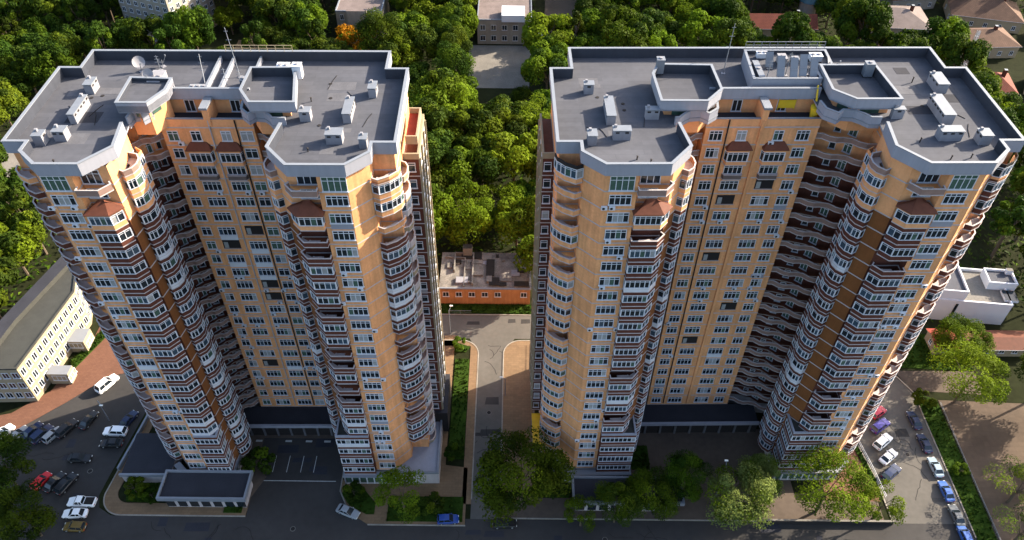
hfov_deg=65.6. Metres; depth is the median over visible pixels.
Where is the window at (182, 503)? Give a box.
[177,501,187,505]
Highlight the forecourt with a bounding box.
[241,435,334,509]
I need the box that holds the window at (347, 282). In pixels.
[342,278,363,287]
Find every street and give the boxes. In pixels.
[1,514,999,539]
[858,377,968,523]
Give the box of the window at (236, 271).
[231,268,250,275]
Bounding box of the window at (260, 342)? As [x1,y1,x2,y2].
[255,339,272,345]
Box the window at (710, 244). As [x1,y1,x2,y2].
[704,240,722,248]
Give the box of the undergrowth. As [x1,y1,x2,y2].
[0,0,1023,322]
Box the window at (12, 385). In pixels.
[8,383,17,388]
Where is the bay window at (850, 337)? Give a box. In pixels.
[839,325,874,344]
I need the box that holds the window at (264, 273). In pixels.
[257,268,276,279]
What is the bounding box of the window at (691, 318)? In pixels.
[686,315,703,322]
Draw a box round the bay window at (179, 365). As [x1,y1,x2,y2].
[157,353,190,371]
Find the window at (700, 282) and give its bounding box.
[695,279,712,286]
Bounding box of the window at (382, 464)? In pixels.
[379,462,395,467]
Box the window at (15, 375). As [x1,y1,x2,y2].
[10,373,20,378]
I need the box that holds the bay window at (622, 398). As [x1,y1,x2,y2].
[606,388,634,403]
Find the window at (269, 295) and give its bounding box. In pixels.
[264,292,282,299]
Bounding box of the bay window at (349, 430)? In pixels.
[342,421,368,435]
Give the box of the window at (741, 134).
[735,130,747,140]
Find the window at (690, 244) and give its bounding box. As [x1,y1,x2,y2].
[684,240,697,248]
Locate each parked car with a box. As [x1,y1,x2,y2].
[0,423,15,441]
[12,425,27,437]
[21,421,43,439]
[29,424,53,444]
[29,471,51,489]
[41,426,58,443]
[42,471,66,492]
[53,472,78,495]
[54,418,78,438]
[62,507,88,518]
[62,520,86,532]
[67,453,92,463]
[78,410,98,429]
[94,374,119,393]
[99,438,123,448]
[102,425,128,436]
[118,410,138,427]
[335,503,359,519]
[437,513,458,524]
[492,518,516,528]
[761,524,780,532]
[869,417,890,433]
[872,406,886,419]
[872,433,892,450]
[878,448,897,465]
[880,463,901,481]
[906,411,922,429]
[916,434,932,453]
[927,457,943,477]
[937,480,954,501]
[947,504,965,526]
[956,525,972,539]
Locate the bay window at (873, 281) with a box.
[863,270,902,290]
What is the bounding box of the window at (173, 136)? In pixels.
[166,131,180,141]
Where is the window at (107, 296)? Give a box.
[100,292,124,301]
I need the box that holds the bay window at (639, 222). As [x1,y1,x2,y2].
[632,211,669,229]
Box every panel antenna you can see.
[765,52,773,67]
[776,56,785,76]
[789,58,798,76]
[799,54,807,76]
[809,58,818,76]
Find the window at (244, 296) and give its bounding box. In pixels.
[239,293,257,300]
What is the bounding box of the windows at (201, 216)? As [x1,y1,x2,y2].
[139,129,444,467]
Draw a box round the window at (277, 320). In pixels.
[272,317,289,323]
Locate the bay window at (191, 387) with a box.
[168,377,200,394]
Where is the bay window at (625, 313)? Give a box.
[618,301,651,320]
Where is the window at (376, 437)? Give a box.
[373,435,391,440]
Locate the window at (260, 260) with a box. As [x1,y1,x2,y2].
[253,255,272,266]
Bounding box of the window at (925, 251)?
[913,244,941,258]
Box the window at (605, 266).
[600,262,621,271]
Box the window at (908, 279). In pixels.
[900,275,925,284]
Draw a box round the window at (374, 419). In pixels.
[369,415,387,423]
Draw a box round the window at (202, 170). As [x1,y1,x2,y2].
[197,166,217,174]
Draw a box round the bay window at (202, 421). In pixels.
[184,410,214,426]
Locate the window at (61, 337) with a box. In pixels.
[58,332,64,342]
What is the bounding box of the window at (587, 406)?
[583,402,601,409]
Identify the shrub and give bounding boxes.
[123,476,149,500]
[140,486,158,504]
[240,446,275,475]
[342,480,365,502]
[419,491,445,515]
[443,442,464,461]
[452,336,465,350]
[911,388,937,408]
[951,462,970,475]
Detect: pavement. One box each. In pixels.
[0,327,123,429]
[105,418,247,515]
[501,341,535,499]
[502,498,883,519]
[822,450,879,501]
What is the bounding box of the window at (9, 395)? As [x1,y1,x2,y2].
[5,393,15,398]
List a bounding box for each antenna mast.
[224,27,242,77]
[721,25,735,74]
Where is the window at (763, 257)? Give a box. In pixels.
[757,253,770,261]
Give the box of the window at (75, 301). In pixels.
[72,296,78,305]
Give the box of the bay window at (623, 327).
[617,315,648,333]
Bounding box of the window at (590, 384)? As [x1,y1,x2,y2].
[586,381,604,387]
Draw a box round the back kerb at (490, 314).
[442,314,530,315]
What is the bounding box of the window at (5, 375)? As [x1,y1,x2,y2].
[0,373,11,378]
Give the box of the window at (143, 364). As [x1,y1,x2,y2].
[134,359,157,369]
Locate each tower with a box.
[0,45,445,483]
[529,41,1023,481]
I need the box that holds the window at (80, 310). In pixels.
[77,305,83,315]
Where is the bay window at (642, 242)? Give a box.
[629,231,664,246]
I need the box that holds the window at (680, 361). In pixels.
[676,358,691,364]
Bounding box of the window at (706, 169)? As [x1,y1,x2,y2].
[700,164,714,174]
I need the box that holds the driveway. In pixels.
[246,438,348,517]
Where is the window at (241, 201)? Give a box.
[235,197,256,206]
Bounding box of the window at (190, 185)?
[184,181,197,190]
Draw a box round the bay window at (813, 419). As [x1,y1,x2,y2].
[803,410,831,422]
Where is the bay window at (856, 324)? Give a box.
[844,312,880,331]
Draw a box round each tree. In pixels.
[0,0,31,29]
[0,8,7,34]
[0,16,21,37]
[0,28,32,54]
[0,39,18,60]
[0,56,11,79]
[0,68,36,109]
[0,80,29,126]
[0,105,9,124]
[0,143,8,170]
[0,166,29,209]
[0,181,47,254]
[0,202,16,222]
[0,217,47,275]
[0,256,19,319]
[0,430,36,486]
[0,468,16,500]
[0,477,58,539]
[1,181,31,209]
[6,46,37,93]
[14,31,52,67]
[16,0,63,21]
[21,13,67,39]
[21,40,77,85]
[48,31,87,66]
[59,20,102,57]
[60,0,89,21]
[82,0,122,27]
[83,20,117,53]
[109,16,153,48]
[123,14,168,48]
[153,24,188,49]
[161,4,215,49]
[212,4,244,34]
[216,45,236,49]
[225,0,244,22]
[237,0,256,11]
[239,20,266,49]
[251,0,296,33]
[260,26,295,49]
[275,36,309,49]
[278,0,328,37]
[299,0,320,37]
[299,18,325,41]
[304,37,350,49]
[334,23,374,49]
[346,40,376,49]
[352,6,407,49]
[371,464,425,523]
[376,33,423,66]
[387,0,409,8]
[388,9,412,16]
[389,10,430,50]
[395,0,416,10]
[399,23,437,60]
[406,61,429,85]
[407,83,418,94]
[408,67,468,107]
[408,97,450,131]
[411,0,448,18]
[414,81,470,125]
[421,14,441,27]
[427,131,448,166]
[430,40,475,76]
[430,127,454,151]
[430,164,458,196]
[431,183,457,239]
[434,14,469,48]
[434,25,472,58]
[435,0,477,11]
[436,178,494,243]
[438,146,500,197]
[439,0,478,47]
[441,197,494,246]
[443,102,502,148]
[448,69,478,102]
[455,132,509,184]
[464,102,486,130]
[471,181,523,232]
[473,425,576,527]
[477,106,529,140]
[485,94,538,126]
[485,131,537,183]
[490,195,534,248]
[503,178,535,199]
[509,84,532,105]
[513,229,533,273]
[515,110,550,144]
[518,138,537,175]
[519,92,550,132]
[520,47,567,89]
[521,9,575,67]
[524,185,535,233]
[529,34,568,82]
[529,89,550,112]
[563,494,596,532]
[565,10,586,45]
[570,32,601,46]
[572,0,608,33]
[576,0,622,12]
[581,7,603,34]
[594,3,636,38]
[594,480,647,526]
[598,18,650,46]
[610,0,645,8]
[617,0,641,13]
[617,465,682,520]
[624,7,666,36]
[641,0,668,8]
[642,8,684,43]
[647,26,677,46]
[659,0,680,13]
[662,449,713,502]
[671,0,700,20]
[673,0,710,21]
[676,8,727,46]
[684,39,722,46]
[700,0,749,18]
[704,461,778,529]
[706,18,755,46]
[728,15,762,46]
[737,453,784,500]
[753,34,777,46]
[767,0,799,13]
[771,11,819,46]
[783,441,874,522]
[812,31,842,46]
[813,0,838,28]
[831,0,879,44]
[833,0,893,42]
[842,38,869,46]
[853,479,907,525]
[865,20,894,46]
[883,32,934,50]
[898,28,941,50]
[925,15,971,45]
[926,338,1010,405]
[931,312,996,356]
[934,31,992,70]
[964,64,1002,88]
[974,73,1000,94]
[982,454,1023,503]
[989,194,1023,258]
[990,90,1022,107]
[992,501,1023,539]
[998,101,1023,135]
[1005,202,1023,241]
[1007,145,1023,169]
[1008,166,1023,194]
[1013,171,1023,193]
[1013,348,1023,382]
[1018,244,1023,258]
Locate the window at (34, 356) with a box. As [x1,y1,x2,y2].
[31,351,38,361]
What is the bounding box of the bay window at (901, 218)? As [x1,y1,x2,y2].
[891,208,933,228]
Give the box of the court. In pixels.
[630,429,795,499]
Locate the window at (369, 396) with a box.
[365,393,383,400]
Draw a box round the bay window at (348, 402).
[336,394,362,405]
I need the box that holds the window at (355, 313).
[347,307,369,319]
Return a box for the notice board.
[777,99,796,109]
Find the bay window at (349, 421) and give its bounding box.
[340,411,366,426]
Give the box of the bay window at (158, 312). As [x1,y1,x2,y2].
[132,301,168,321]
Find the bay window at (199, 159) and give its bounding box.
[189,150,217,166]
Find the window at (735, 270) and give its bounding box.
[729,266,747,274]
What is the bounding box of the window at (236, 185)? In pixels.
[231,181,251,190]
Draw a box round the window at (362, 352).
[356,347,376,357]
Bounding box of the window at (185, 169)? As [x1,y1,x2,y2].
[178,165,192,174]
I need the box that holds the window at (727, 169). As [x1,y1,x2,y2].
[723,166,742,173]
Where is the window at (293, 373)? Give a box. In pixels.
[288,370,304,376]
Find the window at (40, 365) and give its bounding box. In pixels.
[37,361,44,371]
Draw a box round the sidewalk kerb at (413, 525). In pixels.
[367,524,464,525]
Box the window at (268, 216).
[262,212,276,221]
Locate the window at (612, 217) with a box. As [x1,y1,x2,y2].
[606,212,629,222]
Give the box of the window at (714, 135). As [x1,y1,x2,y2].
[707,130,722,140]
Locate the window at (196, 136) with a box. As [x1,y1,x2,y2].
[190,131,202,141]
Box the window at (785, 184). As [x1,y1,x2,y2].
[779,180,794,189]
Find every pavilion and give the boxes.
[155,469,253,506]
[571,476,684,510]
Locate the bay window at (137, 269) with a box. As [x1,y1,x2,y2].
[110,257,149,278]
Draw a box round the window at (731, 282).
[726,279,743,286]
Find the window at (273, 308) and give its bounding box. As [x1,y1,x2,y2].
[268,305,286,312]
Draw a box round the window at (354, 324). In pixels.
[350,321,371,328]
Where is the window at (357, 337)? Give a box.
[353,334,373,341]
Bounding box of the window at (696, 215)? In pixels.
[690,211,704,220]
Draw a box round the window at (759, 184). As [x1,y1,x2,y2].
[753,179,773,189]
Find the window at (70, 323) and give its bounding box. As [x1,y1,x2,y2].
[68,319,74,328]
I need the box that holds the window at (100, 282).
[93,278,117,286]
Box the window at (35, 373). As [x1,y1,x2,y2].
[32,368,39,378]
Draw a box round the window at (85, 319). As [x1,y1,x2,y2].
[83,315,89,325]
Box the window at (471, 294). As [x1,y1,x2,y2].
[468,292,474,296]
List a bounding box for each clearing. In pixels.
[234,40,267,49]
[469,45,530,87]
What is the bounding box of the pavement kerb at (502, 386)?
[500,340,529,480]
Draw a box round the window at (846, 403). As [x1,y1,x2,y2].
[839,400,858,407]
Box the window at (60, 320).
[57,315,64,325]
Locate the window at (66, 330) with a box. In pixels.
[63,326,69,335]
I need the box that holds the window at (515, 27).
[513,25,517,30]
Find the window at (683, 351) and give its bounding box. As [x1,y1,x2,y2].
[678,348,694,354]
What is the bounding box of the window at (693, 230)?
[687,226,700,234]
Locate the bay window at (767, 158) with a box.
[758,149,785,165]
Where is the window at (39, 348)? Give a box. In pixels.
[36,343,43,354]
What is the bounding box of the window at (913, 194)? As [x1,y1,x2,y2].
[910,187,933,196]
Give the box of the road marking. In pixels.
[256,440,335,481]
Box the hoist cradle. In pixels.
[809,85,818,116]
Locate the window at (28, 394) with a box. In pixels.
[24,392,33,397]
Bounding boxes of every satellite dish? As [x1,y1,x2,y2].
[132,56,144,72]
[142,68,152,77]
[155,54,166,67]
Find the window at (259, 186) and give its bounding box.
[254,181,268,191]
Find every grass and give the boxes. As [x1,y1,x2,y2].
[70,331,104,367]
[125,481,160,502]
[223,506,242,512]
[342,483,375,513]
[386,496,463,521]
[441,303,531,313]
[448,358,469,458]
[454,344,469,351]
[534,486,571,497]
[631,445,649,469]
[854,444,876,480]
[900,333,973,370]
[915,395,996,539]
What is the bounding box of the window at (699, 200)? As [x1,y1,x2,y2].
[693,196,707,205]
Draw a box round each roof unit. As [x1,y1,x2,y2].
[146,70,167,82]
[189,84,207,86]
[276,62,289,65]
[291,62,303,79]
[656,56,665,74]
[752,60,765,76]
[755,50,766,58]
[775,53,787,66]
[808,52,823,62]
[861,60,876,77]
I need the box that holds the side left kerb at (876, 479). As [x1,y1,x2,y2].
[858,445,891,519]
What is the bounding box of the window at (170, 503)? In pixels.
[166,501,176,505]
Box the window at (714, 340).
[710,337,726,343]
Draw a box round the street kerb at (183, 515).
[120,514,244,516]
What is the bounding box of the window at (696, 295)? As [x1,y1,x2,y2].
[692,291,709,298]
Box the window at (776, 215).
[769,211,784,219]
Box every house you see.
[335,0,389,40]
[748,10,817,40]
[860,4,931,38]
[880,0,935,8]
[943,0,1023,33]
[961,25,1021,57]
[994,69,1018,94]
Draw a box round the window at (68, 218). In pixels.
[59,213,86,223]
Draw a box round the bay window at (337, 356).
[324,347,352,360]
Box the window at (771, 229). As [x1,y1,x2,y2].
[765,225,779,233]
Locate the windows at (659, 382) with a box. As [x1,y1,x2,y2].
[530,127,857,466]
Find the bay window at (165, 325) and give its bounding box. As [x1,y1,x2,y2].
[138,315,174,334]
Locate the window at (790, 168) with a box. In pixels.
[784,164,799,174]
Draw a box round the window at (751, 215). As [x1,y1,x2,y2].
[744,211,764,219]
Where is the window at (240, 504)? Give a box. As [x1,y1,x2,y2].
[236,502,246,506]
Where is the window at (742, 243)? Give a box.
[737,240,755,247]
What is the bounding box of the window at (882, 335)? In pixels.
[872,330,895,341]
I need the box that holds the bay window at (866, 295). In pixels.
[857,284,894,304]
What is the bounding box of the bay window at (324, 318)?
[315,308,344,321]
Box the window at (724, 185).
[718,181,738,190]
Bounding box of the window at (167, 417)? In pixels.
[163,414,183,420]
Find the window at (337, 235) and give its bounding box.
[332,231,355,240]
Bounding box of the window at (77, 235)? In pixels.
[68,230,94,240]
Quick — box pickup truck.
[66,495,97,507]
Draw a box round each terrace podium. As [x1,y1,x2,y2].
[119,433,182,482]
[398,420,442,482]
[434,374,450,431]
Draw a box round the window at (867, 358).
[861,355,882,362]
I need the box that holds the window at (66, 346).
[64,342,69,351]
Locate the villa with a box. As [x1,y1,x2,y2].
[477,0,531,43]
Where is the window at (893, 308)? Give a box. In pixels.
[886,304,909,312]
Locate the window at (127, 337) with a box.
[121,333,144,341]
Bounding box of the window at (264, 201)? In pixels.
[258,197,272,206]
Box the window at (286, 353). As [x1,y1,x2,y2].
[282,350,298,356]
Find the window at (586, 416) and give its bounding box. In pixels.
[582,413,599,419]
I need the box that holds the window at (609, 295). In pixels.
[596,291,617,300]
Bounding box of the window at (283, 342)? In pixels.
[279,339,295,345]
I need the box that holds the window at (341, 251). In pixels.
[335,247,358,256]
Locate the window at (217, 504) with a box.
[213,502,222,506]
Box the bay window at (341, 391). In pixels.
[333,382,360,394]
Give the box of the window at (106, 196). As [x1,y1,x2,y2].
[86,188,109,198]
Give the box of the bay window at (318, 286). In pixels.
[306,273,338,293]
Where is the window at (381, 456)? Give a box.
[377,453,394,459]
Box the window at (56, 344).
[53,339,59,349]
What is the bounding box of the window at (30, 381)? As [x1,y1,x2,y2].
[26,376,34,386]
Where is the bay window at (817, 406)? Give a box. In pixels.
[808,396,839,412]
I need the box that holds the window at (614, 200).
[608,195,631,205]
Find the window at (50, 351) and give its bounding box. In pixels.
[48,347,54,356]
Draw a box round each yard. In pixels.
[544,0,576,46]
[897,371,981,394]
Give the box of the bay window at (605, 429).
[601,418,629,433]
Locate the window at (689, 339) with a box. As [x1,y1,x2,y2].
[681,336,697,343]
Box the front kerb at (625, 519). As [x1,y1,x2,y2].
[502,517,760,521]
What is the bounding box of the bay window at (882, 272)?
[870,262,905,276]
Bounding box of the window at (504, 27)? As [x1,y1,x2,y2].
[502,25,506,30]
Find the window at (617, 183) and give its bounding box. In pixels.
[608,176,635,191]
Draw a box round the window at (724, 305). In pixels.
[719,302,736,309]
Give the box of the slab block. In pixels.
[118,0,217,47]
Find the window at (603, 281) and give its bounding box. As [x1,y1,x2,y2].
[598,277,619,285]
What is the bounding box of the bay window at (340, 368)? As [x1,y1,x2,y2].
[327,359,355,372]
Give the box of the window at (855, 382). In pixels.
[850,379,870,385]
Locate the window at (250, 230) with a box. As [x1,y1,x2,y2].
[244,226,264,234]
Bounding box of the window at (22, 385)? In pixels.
[17,383,27,388]
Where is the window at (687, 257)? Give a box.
[681,253,694,261]
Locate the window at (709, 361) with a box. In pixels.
[704,358,720,364]
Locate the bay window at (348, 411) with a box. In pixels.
[337,400,364,416]
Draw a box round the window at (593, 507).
[587,505,595,509]
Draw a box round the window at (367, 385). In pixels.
[363,382,381,389]
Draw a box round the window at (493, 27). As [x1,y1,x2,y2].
[491,25,495,30]
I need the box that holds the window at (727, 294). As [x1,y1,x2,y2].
[722,291,740,298]
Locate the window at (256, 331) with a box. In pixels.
[251,328,268,334]
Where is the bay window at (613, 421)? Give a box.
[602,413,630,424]
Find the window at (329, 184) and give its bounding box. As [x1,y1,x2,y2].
[320,177,348,192]
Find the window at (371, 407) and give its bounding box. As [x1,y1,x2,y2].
[367,404,385,410]
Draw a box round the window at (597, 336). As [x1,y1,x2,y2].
[592,332,611,340]
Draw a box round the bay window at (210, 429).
[189,420,218,434]
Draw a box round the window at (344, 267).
[339,263,361,272]
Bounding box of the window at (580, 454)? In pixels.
[578,452,594,457]
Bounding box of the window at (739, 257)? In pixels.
[733,253,751,261]
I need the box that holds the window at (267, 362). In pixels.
[262,359,278,365]
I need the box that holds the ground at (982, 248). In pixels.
[0,0,1023,523]
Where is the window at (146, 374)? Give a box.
[141,371,162,377]
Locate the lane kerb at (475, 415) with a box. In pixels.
[444,339,478,499]
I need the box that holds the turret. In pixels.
[798,0,816,13]
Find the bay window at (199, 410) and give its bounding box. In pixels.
[179,399,209,416]
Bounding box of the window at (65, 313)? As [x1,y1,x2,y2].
[62,309,69,318]
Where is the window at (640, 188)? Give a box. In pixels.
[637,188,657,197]
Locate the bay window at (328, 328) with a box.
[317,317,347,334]
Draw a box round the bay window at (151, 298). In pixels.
[125,287,162,307]
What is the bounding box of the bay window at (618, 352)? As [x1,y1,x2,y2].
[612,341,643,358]
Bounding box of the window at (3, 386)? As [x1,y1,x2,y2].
[0,383,8,388]
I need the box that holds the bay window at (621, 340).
[614,328,646,346]
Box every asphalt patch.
[157,517,168,525]
[184,522,209,530]
[308,466,326,471]
[315,438,334,446]
[465,530,480,534]
[466,321,479,324]
[480,429,499,433]
[485,397,498,404]
[521,319,529,323]
[876,472,898,476]
[894,429,909,436]
[924,512,932,517]
[932,498,943,501]
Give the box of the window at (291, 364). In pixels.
[285,360,302,369]
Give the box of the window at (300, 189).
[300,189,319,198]
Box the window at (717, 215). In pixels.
[711,211,730,220]
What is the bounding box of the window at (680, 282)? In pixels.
[676,279,688,286]
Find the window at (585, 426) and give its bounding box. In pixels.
[581,423,598,429]
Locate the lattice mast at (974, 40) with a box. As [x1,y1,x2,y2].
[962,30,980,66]
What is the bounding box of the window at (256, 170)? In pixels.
[249,165,263,175]
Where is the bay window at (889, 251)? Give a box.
[877,239,917,260]
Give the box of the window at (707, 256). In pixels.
[701,252,719,260]
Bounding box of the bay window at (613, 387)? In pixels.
[607,376,637,393]
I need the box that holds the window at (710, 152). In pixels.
[704,148,718,157]
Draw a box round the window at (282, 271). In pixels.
[278,268,290,275]
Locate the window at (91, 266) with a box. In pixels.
[85,262,110,271]
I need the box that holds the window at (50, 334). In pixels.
[47,329,53,339]
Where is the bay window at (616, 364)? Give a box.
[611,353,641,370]
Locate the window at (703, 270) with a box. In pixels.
[698,266,715,274]
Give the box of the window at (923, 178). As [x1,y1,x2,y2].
[916,173,939,182]
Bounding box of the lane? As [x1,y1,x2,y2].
[469,336,515,518]
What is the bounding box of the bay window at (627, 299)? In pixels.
[620,286,654,306]
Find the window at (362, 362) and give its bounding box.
[358,359,377,366]
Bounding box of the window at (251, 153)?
[244,148,259,158]
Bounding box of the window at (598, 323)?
[593,319,613,327]
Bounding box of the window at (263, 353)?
[259,350,275,356]
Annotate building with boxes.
[0,256,94,401]
[439,244,530,303]
[928,262,1018,324]
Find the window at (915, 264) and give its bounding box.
[908,260,933,269]
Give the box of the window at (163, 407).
[158,404,178,410]
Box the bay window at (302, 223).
[291,213,325,230]
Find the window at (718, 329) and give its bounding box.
[713,326,729,332]
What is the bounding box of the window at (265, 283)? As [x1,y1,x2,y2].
[261,280,279,287]
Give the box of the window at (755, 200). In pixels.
[749,196,769,205]
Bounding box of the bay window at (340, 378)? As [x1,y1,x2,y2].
[329,367,357,383]
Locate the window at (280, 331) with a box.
[275,328,292,334]
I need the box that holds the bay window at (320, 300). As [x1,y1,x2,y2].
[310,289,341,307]
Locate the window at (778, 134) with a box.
[771,130,784,140]
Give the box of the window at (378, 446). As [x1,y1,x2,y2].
[375,444,392,449]
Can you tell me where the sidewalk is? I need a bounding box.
[341,335,467,524]
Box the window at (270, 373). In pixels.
[266,370,281,376]
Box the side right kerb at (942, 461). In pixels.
[896,375,976,538]
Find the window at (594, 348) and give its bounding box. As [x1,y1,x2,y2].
[590,345,609,352]
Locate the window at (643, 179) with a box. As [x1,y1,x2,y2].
[639,176,660,183]
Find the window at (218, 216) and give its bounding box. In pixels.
[212,212,232,221]
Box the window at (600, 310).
[595,306,615,314]
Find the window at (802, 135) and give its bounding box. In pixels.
[794,130,810,140]
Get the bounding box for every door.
[183,99,197,111]
[229,100,240,111]
[730,99,742,111]
[774,99,787,111]
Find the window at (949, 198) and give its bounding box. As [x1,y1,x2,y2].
[940,193,968,204]
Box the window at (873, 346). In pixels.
[867,343,889,350]
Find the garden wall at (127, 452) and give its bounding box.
[117,415,148,470]
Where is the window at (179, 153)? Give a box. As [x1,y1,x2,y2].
[172,148,186,158]
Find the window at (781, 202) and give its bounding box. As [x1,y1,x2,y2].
[773,196,789,209]
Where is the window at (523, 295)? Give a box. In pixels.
[520,293,526,297]
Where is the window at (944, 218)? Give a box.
[929,211,958,226]
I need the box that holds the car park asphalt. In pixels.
[0,373,144,514]
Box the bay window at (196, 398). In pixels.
[174,388,205,405]
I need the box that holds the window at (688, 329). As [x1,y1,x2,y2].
[684,326,700,333]
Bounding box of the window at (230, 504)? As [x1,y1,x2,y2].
[225,502,234,506]
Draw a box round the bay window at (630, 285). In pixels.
[622,271,657,292]
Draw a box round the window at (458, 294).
[455,292,461,296]
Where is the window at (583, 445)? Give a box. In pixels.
[579,442,595,448]
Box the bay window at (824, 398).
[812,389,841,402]
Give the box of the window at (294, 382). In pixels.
[291,380,307,385]
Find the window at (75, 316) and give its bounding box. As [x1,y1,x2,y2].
[73,312,79,322]
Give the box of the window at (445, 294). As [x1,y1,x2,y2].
[443,292,448,296]
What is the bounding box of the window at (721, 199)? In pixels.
[714,195,734,204]
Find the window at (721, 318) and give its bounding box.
[716,315,733,321]
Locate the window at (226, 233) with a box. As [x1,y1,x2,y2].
[217,227,238,239]
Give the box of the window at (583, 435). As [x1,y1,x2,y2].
[580,433,596,438]
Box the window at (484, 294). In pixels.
[481,292,487,296]
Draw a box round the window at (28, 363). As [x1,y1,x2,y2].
[25,358,32,369]
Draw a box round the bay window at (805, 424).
[799,417,829,431]
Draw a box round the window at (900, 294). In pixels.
[893,290,917,298]
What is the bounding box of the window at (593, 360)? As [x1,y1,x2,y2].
[589,357,607,364]
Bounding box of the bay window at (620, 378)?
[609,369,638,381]
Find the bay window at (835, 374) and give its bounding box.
[822,363,856,380]
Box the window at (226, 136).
[220,131,233,141]
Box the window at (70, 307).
[67,302,73,312]
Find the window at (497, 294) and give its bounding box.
[494,292,500,297]
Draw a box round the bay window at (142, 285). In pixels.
[117,272,156,293]
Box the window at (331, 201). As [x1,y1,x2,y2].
[325,196,349,206]
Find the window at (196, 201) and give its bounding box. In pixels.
[190,197,202,206]
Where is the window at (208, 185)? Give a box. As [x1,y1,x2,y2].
[202,181,223,190]
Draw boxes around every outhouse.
[924,328,956,354]
[958,330,1023,356]
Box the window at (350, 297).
[345,293,366,301]
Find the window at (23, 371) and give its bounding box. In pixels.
[20,366,27,376]
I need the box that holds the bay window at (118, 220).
[87,210,128,230]
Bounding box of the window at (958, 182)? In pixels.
[947,175,978,189]
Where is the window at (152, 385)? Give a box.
[146,382,167,389]
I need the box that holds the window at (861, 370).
[855,367,876,374]
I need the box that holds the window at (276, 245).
[270,241,283,249]
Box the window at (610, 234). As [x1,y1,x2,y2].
[604,229,626,239]
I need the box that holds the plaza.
[938,400,1023,539]
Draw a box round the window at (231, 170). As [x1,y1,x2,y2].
[226,167,246,174]
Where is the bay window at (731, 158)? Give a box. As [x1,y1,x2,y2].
[722,149,749,165]
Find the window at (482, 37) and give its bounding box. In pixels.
[480,35,485,40]
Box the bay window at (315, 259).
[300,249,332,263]
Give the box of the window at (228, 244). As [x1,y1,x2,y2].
[222,240,241,248]
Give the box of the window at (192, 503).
[189,501,199,505]
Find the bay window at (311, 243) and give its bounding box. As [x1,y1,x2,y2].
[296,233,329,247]
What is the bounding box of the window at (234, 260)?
[227,255,246,266]
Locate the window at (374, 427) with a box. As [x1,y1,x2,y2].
[371,425,389,430]
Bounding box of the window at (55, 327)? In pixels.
[52,322,59,332]
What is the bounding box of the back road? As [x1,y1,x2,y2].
[442,315,530,338]
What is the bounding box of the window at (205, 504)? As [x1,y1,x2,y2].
[201,502,211,506]
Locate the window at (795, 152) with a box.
[789,148,804,157]
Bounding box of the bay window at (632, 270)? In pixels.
[625,256,660,277]
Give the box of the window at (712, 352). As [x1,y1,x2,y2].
[706,348,723,356]
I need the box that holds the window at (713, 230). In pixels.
[707,226,726,234]
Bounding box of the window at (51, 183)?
[39,176,72,191]
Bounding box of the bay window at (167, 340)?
[145,328,179,347]
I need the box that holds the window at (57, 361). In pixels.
[54,356,60,364]
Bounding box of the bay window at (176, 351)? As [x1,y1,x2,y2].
[151,341,185,359]
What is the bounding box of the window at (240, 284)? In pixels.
[235,281,254,288]
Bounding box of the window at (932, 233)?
[923,228,949,238]
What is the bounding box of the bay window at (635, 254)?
[627,240,663,262]
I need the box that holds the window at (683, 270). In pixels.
[678,267,691,274]
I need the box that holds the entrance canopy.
[531,413,542,443]
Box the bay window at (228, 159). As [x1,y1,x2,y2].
[219,151,246,166]
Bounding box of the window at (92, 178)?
[80,170,104,184]
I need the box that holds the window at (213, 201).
[207,197,228,206]
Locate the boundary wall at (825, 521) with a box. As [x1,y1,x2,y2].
[761,519,893,524]
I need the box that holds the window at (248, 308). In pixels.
[244,305,261,312]
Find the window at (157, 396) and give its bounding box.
[152,393,173,400]
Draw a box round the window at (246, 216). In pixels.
[240,212,260,221]
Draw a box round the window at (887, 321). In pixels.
[880,317,902,325]
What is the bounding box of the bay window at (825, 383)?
[817,374,850,391]
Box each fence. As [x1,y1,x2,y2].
[859,442,886,496]
[940,403,1000,539]
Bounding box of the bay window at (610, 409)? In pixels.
[604,399,632,414]
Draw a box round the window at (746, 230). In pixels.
[741,225,760,234]
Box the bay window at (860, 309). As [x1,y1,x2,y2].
[850,299,887,318]
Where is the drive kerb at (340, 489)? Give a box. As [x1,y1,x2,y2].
[340,470,345,504]
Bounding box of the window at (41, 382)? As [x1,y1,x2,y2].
[38,378,45,388]
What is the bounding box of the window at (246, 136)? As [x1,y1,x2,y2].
[240,131,255,141]
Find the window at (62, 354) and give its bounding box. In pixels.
[59,349,65,358]
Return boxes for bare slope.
[1,153,19,176]
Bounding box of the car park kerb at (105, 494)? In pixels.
[103,470,119,515]
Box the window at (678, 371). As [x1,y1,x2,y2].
[674,368,689,374]
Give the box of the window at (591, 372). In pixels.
[587,369,606,376]
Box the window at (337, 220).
[329,213,353,228]
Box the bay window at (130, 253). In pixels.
[102,241,142,263]
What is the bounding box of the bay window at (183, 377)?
[163,366,195,383]
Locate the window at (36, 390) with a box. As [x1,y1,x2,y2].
[33,385,40,395]
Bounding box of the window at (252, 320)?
[248,317,265,323]
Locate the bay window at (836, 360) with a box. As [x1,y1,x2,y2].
[828,351,862,368]
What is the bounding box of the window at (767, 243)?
[761,239,774,247]
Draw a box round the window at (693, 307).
[689,303,706,310]
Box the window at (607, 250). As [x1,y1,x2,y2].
[602,246,624,255]
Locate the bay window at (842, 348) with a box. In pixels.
[833,339,868,356]
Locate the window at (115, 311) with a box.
[108,307,131,315]
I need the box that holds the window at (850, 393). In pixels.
[844,390,864,396]
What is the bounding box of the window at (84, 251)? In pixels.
[77,246,102,256]
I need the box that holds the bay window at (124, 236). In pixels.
[94,224,135,247]
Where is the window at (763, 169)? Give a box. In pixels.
[758,165,778,173]
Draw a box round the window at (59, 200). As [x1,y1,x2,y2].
[50,195,78,205]

